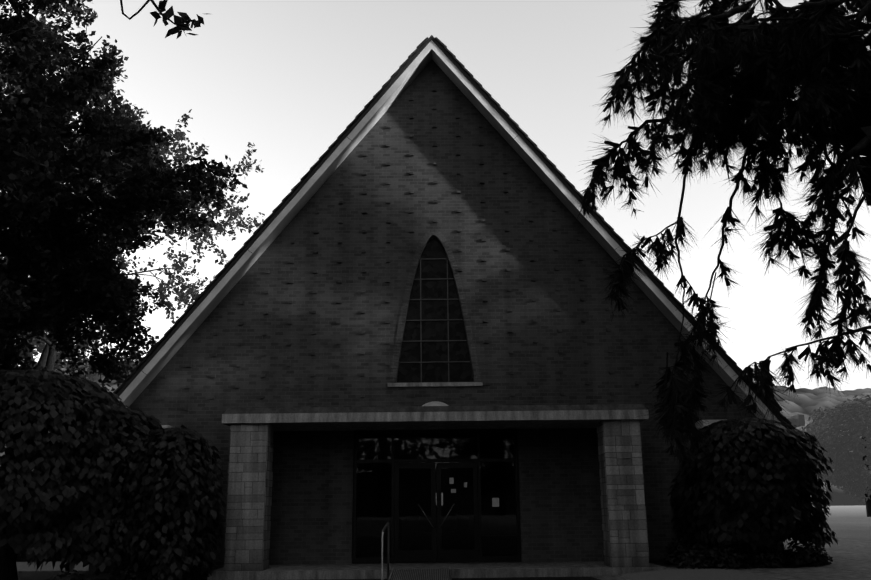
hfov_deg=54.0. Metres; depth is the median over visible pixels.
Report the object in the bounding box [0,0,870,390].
sky
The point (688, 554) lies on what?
bed shrubs
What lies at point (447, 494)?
chapel walls
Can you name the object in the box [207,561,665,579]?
porch platform
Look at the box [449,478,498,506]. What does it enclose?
paper notices
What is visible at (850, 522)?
ground
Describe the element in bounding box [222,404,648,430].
porch canopy
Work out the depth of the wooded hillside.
715.98 m
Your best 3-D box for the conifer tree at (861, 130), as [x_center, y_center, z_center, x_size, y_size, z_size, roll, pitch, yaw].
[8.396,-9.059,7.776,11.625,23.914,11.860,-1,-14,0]
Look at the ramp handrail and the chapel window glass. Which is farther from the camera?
the chapel window glass
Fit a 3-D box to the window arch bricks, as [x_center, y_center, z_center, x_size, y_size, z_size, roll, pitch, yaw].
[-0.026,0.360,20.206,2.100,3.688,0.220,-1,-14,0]
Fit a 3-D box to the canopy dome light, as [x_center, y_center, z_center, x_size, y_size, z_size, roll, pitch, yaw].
[-0.005,2.611,19.024,0.800,0.258,0.800,-1,-14,0]
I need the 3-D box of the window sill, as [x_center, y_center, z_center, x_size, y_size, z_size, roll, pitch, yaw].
[-0.009,2.195,19.718,2.180,0.090,0.260,-1,-14,0]
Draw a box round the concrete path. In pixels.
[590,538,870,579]
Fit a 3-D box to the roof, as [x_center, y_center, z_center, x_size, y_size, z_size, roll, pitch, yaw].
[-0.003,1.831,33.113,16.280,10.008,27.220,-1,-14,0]
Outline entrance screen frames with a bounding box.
[352,429,520,563]
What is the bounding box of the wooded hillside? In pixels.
[0,359,870,505]
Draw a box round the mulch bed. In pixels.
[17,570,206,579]
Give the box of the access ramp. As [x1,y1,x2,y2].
[388,567,450,579]
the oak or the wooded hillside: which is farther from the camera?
the wooded hillside
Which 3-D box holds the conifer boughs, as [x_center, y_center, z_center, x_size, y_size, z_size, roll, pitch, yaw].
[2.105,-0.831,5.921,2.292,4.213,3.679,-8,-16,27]
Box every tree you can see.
[0,9,264,381]
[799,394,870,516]
[825,74,870,205]
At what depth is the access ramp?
16.09 m
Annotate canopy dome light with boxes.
[422,401,448,405]
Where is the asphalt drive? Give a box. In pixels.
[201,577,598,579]
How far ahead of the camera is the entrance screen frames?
19.10 m
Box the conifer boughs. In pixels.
[572,0,870,474]
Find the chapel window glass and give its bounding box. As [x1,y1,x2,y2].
[397,239,472,381]
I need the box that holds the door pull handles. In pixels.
[418,504,454,527]
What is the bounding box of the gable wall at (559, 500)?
[129,60,756,569]
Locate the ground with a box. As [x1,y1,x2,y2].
[16,505,870,579]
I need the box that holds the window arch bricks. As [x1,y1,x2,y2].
[390,230,480,381]
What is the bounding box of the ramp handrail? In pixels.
[381,522,389,579]
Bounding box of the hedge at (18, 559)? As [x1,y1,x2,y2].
[16,543,84,561]
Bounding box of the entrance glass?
[356,432,517,558]
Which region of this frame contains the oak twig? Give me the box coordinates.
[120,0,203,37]
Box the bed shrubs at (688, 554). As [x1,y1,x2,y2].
[48,536,832,579]
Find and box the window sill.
[388,382,482,386]
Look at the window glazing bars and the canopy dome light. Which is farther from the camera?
the window glazing bars
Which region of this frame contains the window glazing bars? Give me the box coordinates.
[395,237,473,382]
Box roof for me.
[113,35,804,429]
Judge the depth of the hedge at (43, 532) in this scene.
15.42 m
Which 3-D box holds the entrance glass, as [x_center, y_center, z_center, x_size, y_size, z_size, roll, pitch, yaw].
[0.016,4.627,19.180,3.600,2.830,0.001,-1,-14,0]
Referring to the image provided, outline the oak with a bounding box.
[0,0,247,405]
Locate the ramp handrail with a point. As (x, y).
(382, 537)
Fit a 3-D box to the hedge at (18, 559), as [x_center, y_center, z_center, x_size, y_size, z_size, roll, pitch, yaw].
[-14.105,7.282,24.317,9.875,0.920,1.258,-1,-14,0]
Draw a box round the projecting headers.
[134,70,714,410]
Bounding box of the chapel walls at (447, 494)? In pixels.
[89,432,783,572]
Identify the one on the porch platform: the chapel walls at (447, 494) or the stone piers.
the stone piers
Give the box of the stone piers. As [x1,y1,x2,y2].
[223,420,649,570]

